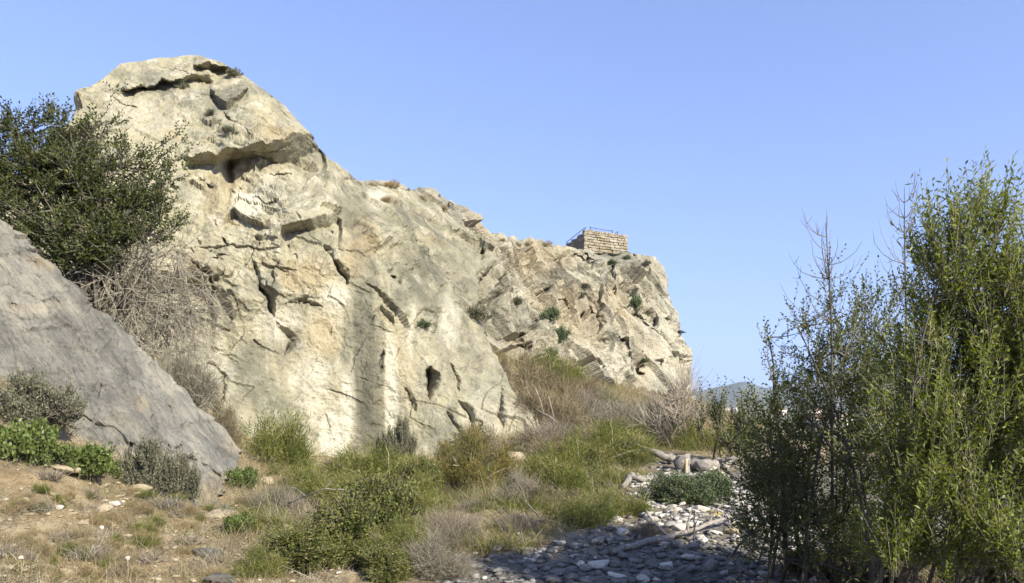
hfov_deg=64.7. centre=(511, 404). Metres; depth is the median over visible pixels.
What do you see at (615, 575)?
stone
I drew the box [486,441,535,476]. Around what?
rusty shrub
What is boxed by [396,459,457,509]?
broom shrub
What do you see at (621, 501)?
broom shrub
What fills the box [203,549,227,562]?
dead weed
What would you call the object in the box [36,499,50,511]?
grass tuft
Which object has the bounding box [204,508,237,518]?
rock
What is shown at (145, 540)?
grass tuft
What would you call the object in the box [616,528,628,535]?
stone
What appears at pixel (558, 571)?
stone
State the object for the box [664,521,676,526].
stone
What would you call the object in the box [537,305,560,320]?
cliff tuft
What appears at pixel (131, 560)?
straw tuft
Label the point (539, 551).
gravel
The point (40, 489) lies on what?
grass tuft
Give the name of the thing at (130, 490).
straw tuft
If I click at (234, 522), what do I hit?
weed clump
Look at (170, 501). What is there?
dead weed
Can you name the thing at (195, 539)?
dead weed
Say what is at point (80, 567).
straw tuft
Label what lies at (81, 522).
stone
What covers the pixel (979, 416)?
tall olive shrub
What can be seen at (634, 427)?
broom shrub
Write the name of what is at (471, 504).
dead tuft
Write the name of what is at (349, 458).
green shrub
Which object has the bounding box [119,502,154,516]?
straw tuft
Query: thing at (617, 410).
dead shrub
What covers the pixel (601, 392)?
dead shrub
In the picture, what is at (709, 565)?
stone
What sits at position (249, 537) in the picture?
dry grass
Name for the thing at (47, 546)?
straw tuft
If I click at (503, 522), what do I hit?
dead tuft
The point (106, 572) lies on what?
dry grass
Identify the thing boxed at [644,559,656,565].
stone
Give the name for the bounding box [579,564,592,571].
stone
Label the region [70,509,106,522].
straw tuft
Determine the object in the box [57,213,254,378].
dead thicket
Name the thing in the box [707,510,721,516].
stone
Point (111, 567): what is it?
dead weed
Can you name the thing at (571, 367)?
olive shrub
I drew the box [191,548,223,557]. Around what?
rock
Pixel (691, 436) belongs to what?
green shrub
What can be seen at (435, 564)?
dry shrub
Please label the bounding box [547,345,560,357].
cliff tuft
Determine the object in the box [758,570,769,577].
stone
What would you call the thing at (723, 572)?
stone
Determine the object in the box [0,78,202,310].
holm oak
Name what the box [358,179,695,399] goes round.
cliff ledges
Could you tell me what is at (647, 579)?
stone
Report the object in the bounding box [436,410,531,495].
rusty shrub
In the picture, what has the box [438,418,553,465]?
brown shrub
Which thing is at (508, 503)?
undergrowth
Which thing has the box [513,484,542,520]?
fallen branch
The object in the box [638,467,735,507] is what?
blue green shrub
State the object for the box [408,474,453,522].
green shrub
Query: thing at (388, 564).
leafy shrub
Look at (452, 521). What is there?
dry shrub
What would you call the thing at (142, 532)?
straw tuft
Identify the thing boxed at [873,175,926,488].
bare shoot
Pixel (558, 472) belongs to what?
broom shrub
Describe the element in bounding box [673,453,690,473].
tree stump
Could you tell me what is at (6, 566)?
stone
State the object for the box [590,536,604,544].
stone
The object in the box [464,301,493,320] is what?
cliff tuft
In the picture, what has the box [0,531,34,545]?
straw tuft
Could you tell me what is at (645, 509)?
fallen branch
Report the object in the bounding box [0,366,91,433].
half dead shrub
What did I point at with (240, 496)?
straw tuft
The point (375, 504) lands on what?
leafy shrub
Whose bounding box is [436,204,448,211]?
cliff tuft
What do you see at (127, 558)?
seed head
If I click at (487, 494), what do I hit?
straw tuft
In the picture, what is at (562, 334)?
cliff tuft
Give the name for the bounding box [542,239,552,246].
cliff tuft
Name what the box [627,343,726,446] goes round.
bare shrub
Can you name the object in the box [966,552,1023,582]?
leafy shrub
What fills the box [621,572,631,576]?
stone
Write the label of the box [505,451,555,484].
broom shrub
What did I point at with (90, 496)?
grass tuft
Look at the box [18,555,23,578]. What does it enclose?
seed head
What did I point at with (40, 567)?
straw tuft
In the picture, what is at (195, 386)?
dry bush
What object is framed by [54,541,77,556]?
grass tuft
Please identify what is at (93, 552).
dead weed
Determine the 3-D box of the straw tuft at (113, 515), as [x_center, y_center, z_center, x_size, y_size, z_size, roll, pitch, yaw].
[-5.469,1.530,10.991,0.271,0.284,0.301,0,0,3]
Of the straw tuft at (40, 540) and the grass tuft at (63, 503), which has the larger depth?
the grass tuft at (63, 503)
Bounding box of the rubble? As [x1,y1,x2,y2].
[611,471,811,530]
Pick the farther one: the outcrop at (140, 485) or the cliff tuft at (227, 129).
the cliff tuft at (227, 129)
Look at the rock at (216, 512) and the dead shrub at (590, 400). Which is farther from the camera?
the dead shrub at (590, 400)
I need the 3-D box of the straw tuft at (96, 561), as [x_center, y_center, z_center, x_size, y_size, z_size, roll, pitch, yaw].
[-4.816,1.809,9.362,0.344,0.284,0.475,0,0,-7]
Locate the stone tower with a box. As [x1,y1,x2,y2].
[566,226,627,252]
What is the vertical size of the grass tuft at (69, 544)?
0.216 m
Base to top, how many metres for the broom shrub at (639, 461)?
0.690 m
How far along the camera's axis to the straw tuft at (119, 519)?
10.92 m
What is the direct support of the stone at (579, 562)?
on the ground at (682, 576)
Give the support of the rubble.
on the ground at (682, 576)
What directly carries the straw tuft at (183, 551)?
on the ground at (682, 576)
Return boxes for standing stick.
[693,510,697,541]
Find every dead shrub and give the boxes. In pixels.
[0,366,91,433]
[500,365,598,427]
[507,403,597,448]
[539,362,608,401]
[550,382,631,416]
[581,385,684,427]
[586,379,641,404]
[613,385,696,443]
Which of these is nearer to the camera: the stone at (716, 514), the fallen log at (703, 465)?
the stone at (716, 514)
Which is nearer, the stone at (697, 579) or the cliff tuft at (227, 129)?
the stone at (697, 579)
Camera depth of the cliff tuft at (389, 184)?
35.57 m
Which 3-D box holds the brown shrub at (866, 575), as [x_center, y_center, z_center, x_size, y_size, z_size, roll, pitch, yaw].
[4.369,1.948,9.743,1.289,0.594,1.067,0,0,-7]
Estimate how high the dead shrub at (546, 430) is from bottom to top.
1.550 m
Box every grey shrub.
[115,430,182,494]
[170,447,202,499]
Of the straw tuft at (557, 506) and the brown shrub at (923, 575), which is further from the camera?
the straw tuft at (557, 506)
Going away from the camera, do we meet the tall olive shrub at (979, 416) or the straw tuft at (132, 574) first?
the tall olive shrub at (979, 416)
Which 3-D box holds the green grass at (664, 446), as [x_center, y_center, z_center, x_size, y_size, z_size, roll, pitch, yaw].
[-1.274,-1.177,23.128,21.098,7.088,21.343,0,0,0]
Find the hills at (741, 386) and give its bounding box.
[694,382,966,407]
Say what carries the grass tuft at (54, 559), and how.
on the ground at (682, 576)
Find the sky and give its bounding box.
[0,0,1023,391]
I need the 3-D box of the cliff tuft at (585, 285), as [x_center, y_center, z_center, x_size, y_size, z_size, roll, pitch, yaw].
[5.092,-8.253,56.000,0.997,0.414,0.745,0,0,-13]
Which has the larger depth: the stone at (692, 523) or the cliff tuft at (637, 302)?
the cliff tuft at (637, 302)
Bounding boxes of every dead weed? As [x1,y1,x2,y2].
[0,537,28,558]
[5,496,52,512]
[16,545,39,561]
[32,465,74,479]
[45,499,55,510]
[46,527,80,541]
[60,542,115,560]
[79,485,107,498]
[88,548,114,563]
[91,542,115,554]
[99,559,133,577]
[134,546,172,564]
[146,491,194,508]
[165,505,186,519]
[168,531,209,545]
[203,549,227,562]
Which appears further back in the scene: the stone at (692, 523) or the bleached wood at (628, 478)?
the bleached wood at (628, 478)
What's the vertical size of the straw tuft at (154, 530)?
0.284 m
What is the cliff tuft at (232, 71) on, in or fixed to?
on the cliff buttress
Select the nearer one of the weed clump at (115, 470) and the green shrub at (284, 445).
the weed clump at (115, 470)
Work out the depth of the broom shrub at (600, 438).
20.89 m
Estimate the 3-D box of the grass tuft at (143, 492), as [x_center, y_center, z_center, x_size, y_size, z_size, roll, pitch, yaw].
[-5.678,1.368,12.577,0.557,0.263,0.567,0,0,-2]
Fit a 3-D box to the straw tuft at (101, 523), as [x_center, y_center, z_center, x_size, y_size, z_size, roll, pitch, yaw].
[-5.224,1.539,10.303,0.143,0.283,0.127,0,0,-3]
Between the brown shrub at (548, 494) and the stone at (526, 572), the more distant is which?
the brown shrub at (548, 494)
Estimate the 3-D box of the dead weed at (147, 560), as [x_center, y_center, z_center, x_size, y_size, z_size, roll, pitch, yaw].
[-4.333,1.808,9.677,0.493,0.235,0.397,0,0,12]
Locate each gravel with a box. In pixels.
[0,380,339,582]
[231,439,834,582]
[432,455,977,582]
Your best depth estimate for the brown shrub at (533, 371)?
32.20 m
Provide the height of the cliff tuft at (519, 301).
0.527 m
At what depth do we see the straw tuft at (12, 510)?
9.93 m
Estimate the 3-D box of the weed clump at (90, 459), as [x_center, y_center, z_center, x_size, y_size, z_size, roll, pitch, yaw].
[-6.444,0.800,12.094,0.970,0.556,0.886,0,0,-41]
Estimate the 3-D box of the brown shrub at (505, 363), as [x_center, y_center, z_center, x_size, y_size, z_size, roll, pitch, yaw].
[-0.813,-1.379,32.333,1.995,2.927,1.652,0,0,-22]
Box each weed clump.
[0,414,63,467]
[49,440,116,476]
[104,458,137,483]
[221,510,256,533]
[223,464,258,488]
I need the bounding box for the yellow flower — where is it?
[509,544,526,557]
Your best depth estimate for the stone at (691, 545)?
11.62 m
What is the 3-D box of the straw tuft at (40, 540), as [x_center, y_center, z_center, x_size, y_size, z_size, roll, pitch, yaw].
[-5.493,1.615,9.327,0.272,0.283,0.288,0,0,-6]
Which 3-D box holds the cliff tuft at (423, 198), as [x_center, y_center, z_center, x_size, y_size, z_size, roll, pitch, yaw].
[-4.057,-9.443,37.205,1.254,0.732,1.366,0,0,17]
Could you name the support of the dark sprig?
on the ground at (682, 576)
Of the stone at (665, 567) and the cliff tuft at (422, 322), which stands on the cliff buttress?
the cliff tuft at (422, 322)
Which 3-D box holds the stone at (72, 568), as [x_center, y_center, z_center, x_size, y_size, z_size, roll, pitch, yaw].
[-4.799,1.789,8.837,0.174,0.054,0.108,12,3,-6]
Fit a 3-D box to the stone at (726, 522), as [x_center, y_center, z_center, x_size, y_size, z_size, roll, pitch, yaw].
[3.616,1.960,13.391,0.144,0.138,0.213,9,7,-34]
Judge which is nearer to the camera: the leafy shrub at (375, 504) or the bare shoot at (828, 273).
the bare shoot at (828, 273)
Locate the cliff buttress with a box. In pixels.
[3,55,542,456]
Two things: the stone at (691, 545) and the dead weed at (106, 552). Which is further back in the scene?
the stone at (691, 545)
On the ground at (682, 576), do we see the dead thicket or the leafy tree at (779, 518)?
the leafy tree at (779, 518)
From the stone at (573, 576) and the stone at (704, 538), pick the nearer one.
the stone at (573, 576)
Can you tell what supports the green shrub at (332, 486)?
on the ground at (682, 576)
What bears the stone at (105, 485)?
on the ground at (682, 576)
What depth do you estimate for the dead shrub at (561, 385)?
33.27 m
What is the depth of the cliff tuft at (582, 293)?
52.80 m
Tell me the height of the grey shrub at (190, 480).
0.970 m
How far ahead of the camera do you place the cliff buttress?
27.06 m
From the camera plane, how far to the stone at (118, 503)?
11.76 m
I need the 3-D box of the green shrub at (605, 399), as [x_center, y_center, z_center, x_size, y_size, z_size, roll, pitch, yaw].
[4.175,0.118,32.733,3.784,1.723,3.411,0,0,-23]
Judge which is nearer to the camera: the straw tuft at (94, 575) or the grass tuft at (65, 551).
the straw tuft at (94, 575)
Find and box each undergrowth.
[233,430,667,569]
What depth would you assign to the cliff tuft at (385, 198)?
33.02 m
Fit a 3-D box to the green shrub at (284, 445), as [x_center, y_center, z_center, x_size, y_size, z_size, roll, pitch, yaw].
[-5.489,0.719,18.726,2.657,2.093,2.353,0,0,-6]
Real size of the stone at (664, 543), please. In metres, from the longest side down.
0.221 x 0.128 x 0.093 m
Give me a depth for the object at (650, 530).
12.53 m
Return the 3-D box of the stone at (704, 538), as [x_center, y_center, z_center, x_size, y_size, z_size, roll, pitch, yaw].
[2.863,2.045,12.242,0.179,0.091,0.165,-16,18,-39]
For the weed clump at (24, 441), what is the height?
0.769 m
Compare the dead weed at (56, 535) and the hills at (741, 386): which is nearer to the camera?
the dead weed at (56, 535)
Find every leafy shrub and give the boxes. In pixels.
[257,519,373,574]
[303,466,432,547]
[354,537,423,582]
[396,450,450,495]
[706,467,733,491]
[778,545,840,579]
[839,524,880,568]
[881,527,946,582]
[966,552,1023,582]
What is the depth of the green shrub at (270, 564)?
9.81 m
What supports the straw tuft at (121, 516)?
on the ground at (682, 576)
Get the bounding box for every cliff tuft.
[173,80,191,88]
[203,107,214,115]
[220,124,238,133]
[225,66,244,76]
[380,192,398,202]
[382,177,401,187]
[417,318,433,327]
[418,192,435,202]
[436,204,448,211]
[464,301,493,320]
[513,294,522,304]
[525,238,533,245]
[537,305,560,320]
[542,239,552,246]
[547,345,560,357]
[553,324,572,342]
[579,291,586,297]
[581,282,590,287]
[608,259,618,264]
[627,291,643,308]
[642,260,651,265]
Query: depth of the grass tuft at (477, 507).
14.34 m
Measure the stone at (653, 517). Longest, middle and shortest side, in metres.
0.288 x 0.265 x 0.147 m
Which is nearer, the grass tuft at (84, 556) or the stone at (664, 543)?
the grass tuft at (84, 556)
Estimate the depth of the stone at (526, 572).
10.43 m
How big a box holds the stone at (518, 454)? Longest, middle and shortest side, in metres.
0.927 x 0.624 x 0.428 m
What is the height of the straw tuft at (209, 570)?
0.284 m
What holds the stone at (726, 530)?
on the ground at (682, 576)
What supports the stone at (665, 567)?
on the ground at (682, 576)
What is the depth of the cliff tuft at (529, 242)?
53.18 m
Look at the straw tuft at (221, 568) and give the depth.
9.50 m
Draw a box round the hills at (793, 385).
[767,374,967,391]
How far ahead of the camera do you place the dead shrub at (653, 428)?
25.84 m
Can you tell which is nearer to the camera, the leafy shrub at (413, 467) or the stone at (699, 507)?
the stone at (699, 507)
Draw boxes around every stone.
[3,565,15,569]
[59,568,74,575]
[64,565,80,570]
[77,520,88,524]
[100,483,109,487]
[108,501,120,505]
[505,452,526,464]
[521,569,530,573]
[527,558,535,562]
[545,574,561,582]
[549,568,565,575]
[566,573,578,581]
[576,560,584,566]
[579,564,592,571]
[587,559,609,569]
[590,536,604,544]
[608,560,621,566]
[608,571,626,578]
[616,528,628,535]
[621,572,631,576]
[636,574,650,582]
[639,569,653,580]
[644,515,658,520]
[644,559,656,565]
[656,541,668,545]
[658,565,673,570]
[659,561,672,567]
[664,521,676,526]
[670,539,683,548]
[671,522,685,530]
[680,554,695,559]
[684,522,698,527]
[688,542,701,548]
[691,577,704,581]
[694,505,709,511]
[697,536,707,541]
[702,559,720,571]
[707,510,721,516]
[711,530,722,534]
[719,570,728,575]
[722,526,739,533]
[724,519,734,525]
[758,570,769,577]
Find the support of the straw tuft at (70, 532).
on the ground at (682, 576)
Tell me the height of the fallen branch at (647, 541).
0.567 m
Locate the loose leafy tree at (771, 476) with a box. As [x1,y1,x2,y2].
[709,242,956,582]
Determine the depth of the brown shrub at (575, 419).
25.55 m
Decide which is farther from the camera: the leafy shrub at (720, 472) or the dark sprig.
the dark sprig
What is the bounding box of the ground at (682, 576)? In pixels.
[0,350,1023,582]
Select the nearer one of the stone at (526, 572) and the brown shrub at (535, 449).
the stone at (526, 572)
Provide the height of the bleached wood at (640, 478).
0.238 m
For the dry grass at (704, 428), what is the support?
on the ground at (682, 576)
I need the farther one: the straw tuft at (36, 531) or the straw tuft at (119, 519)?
the straw tuft at (119, 519)
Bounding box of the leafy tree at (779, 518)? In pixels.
[720,400,874,579]
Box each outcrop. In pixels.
[51,464,80,472]
[94,503,112,512]
[130,483,151,493]
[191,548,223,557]
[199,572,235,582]
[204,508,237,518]
[257,476,273,484]
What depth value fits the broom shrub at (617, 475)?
17.95 m
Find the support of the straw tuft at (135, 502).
on the ground at (682, 576)
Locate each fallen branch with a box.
[287,475,345,503]
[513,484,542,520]
[609,503,750,554]
[624,487,653,522]
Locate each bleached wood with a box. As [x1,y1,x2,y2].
[620,472,634,489]
[630,473,657,481]
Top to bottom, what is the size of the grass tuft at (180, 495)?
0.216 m
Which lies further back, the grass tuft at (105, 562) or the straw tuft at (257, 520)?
the straw tuft at (257, 520)
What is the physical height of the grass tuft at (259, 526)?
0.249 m
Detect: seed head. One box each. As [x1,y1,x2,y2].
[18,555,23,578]
[125,556,129,576]
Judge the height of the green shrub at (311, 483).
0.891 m
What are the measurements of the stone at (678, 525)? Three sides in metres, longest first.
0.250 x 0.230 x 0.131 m
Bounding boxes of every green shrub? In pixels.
[223,534,287,580]
[238,392,329,471]
[272,459,337,499]
[307,464,359,506]
[310,442,373,479]
[319,434,448,488]
[348,509,434,567]
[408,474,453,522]
[597,388,644,410]
[625,487,662,515]
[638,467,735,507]
[667,415,730,451]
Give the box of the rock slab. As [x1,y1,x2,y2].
[0,219,242,513]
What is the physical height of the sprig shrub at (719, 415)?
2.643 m
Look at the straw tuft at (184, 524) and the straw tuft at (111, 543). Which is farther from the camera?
the straw tuft at (184, 524)
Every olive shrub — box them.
[512,344,603,385]
[722,411,761,446]
[822,145,1023,582]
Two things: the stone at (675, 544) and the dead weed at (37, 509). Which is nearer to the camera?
the dead weed at (37, 509)
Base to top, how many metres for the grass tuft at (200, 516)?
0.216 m
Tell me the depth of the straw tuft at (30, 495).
10.44 m
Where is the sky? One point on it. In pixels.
(701, 133)
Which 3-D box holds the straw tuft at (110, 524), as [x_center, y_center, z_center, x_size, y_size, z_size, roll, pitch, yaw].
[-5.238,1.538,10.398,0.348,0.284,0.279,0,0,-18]
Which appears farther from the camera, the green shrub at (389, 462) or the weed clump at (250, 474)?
the green shrub at (389, 462)
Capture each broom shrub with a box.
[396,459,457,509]
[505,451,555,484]
[533,430,624,472]
[534,440,613,496]
[547,486,626,526]
[559,414,675,466]
[587,412,656,445]
[594,483,639,517]
[596,467,626,485]
[618,444,656,467]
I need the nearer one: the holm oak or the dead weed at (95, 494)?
the dead weed at (95, 494)
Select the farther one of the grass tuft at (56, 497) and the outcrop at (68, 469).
the outcrop at (68, 469)
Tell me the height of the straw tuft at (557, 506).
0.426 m
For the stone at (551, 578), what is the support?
on the ground at (682, 576)
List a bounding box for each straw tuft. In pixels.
[0,504,18,515]
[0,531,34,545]
[2,495,37,511]
[5,497,41,510]
[10,552,24,563]
[14,490,37,502]
[14,534,58,555]
[16,526,37,537]
[33,535,46,544]
[35,560,45,571]
[53,557,102,576]
[54,525,100,542]
[59,489,79,499]
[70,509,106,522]
[71,536,96,547]
[83,564,104,578]
[89,551,112,565]
[92,517,113,527]
[95,559,153,579]
[96,518,105,528]
[98,536,122,552]
[102,548,137,567]
[106,510,119,519]
[112,512,123,523]
[118,510,130,520]
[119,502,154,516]
[122,499,153,508]
[125,484,139,493]
[131,528,146,536]
[147,521,161,534]
[164,498,202,516]
[172,519,199,530]
[176,541,192,555]
[195,562,227,578]
[205,564,225,574]
[228,505,268,523]
[232,488,264,506]
[469,485,504,505]
[547,501,573,513]
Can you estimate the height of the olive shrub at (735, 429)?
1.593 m
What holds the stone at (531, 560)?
on the ground at (682, 576)
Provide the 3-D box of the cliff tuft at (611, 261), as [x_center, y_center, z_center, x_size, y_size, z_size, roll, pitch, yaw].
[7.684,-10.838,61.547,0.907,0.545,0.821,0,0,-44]
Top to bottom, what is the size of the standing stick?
0.483 m
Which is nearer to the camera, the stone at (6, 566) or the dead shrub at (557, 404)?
the stone at (6, 566)
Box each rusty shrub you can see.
[399,433,488,482]
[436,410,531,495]
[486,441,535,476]
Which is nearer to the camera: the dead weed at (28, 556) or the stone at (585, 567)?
the dead weed at (28, 556)
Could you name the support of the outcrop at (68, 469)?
on the ground at (682, 576)
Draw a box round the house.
[799,414,850,426]
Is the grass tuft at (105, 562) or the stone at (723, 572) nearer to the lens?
the grass tuft at (105, 562)
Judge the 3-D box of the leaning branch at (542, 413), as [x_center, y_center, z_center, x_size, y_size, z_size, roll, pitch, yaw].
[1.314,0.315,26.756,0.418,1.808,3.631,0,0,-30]
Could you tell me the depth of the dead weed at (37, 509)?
10.25 m
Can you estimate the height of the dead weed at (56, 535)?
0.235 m
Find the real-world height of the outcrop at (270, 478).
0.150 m
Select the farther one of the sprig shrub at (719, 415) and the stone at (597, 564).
the sprig shrub at (719, 415)
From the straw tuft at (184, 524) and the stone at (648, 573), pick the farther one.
the straw tuft at (184, 524)
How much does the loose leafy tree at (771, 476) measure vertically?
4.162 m
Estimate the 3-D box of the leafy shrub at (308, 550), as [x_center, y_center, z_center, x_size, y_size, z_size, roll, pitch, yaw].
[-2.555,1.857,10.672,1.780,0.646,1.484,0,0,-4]
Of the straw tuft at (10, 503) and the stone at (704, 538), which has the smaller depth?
the straw tuft at (10, 503)
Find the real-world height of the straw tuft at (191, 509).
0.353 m
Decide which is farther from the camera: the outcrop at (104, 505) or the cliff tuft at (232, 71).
the cliff tuft at (232, 71)
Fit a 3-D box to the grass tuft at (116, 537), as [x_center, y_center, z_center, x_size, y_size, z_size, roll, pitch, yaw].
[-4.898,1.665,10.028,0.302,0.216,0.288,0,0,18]
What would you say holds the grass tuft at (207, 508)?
on the ground at (682, 576)
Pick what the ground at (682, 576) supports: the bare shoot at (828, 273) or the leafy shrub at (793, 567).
the leafy shrub at (793, 567)
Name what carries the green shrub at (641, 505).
on the ground at (682, 576)
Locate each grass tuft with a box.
[30,481,60,493]
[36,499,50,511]
[50,554,58,565]
[51,491,63,501]
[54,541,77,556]
[56,537,79,550]
[59,498,66,508]
[82,547,90,561]
[86,487,93,499]
[95,556,116,570]
[108,532,127,543]
[124,518,159,533]
[126,531,163,548]
[135,483,158,498]
[142,513,168,526]
[163,489,192,499]
[195,510,205,521]
[200,501,215,511]
[255,515,287,529]
[255,522,262,532]
[263,462,281,475]
[469,501,480,512]
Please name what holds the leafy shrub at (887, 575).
on the ground at (682, 576)
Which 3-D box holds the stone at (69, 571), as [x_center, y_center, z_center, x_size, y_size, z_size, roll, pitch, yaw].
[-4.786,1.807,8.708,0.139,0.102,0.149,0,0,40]
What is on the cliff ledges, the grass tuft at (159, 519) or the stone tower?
the stone tower
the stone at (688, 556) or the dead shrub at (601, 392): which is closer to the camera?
the stone at (688, 556)
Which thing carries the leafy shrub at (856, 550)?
on the ground at (682, 576)
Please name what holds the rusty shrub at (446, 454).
on the ground at (682, 576)
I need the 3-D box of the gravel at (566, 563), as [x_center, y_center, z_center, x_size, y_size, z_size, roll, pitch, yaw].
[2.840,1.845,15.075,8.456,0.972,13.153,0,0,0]
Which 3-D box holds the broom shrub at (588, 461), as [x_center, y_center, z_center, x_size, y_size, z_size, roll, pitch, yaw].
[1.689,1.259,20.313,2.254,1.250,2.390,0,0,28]
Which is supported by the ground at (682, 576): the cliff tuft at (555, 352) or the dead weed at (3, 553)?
the dead weed at (3, 553)
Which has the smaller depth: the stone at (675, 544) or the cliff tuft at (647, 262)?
the stone at (675, 544)
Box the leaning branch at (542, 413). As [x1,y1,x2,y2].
[521,387,556,423]
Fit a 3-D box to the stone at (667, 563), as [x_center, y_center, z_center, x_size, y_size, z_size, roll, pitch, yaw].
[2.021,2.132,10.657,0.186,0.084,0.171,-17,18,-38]
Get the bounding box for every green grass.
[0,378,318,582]
[210,431,735,531]
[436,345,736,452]
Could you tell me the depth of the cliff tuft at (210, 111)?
28.43 m
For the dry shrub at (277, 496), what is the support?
on the ground at (682, 576)
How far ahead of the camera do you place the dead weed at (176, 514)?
12.29 m
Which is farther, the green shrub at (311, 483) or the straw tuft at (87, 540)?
the green shrub at (311, 483)
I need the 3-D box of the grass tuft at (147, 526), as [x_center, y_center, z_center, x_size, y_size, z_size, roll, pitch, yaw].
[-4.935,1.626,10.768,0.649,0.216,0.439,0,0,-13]
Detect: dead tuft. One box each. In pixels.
[458,494,497,510]
[487,501,542,532]
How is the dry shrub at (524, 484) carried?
on the ground at (682, 576)
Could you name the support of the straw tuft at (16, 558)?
on the ground at (682, 576)
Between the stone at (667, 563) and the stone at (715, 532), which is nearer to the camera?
the stone at (667, 563)
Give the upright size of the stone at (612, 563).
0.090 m
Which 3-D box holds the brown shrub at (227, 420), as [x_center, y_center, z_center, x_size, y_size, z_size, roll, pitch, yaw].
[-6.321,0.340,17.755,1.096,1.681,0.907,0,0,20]
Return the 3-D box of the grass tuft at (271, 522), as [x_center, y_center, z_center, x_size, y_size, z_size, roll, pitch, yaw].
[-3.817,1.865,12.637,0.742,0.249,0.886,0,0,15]
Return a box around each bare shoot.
[782,209,861,534]
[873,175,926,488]
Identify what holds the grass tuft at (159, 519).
on the ground at (682, 576)
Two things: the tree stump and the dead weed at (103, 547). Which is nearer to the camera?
the dead weed at (103, 547)
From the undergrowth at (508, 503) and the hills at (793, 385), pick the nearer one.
the undergrowth at (508, 503)
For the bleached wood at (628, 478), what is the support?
on the ground at (682, 576)
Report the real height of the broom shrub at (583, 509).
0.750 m
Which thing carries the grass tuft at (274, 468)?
on the ground at (682, 576)
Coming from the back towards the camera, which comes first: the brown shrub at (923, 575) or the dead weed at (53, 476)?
the dead weed at (53, 476)
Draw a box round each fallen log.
[609,440,675,461]
[690,456,740,471]
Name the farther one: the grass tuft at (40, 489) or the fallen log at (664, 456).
the fallen log at (664, 456)
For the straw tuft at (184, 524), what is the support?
on the ground at (682, 576)
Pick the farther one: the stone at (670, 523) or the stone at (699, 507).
the stone at (699, 507)
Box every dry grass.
[0,371,357,582]
[208,422,733,555]
[475,343,738,451]
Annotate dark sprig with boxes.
[383,411,417,460]
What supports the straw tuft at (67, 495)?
on the ground at (682, 576)
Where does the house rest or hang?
on the ground at (682, 576)
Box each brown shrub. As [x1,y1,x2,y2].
[206,386,247,448]
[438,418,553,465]
[490,342,516,383]
[498,340,561,397]
[527,425,568,464]
[529,479,588,509]
[549,410,625,440]
[826,555,894,582]
[889,557,992,582]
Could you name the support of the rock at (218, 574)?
on the ground at (682, 576)
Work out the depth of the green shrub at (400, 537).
10.77 m
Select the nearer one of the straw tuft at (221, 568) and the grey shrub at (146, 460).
the straw tuft at (221, 568)
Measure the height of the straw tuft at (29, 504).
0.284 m
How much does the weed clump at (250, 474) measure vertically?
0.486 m
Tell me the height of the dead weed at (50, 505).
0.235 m
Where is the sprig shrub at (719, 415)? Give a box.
[689,374,768,464]

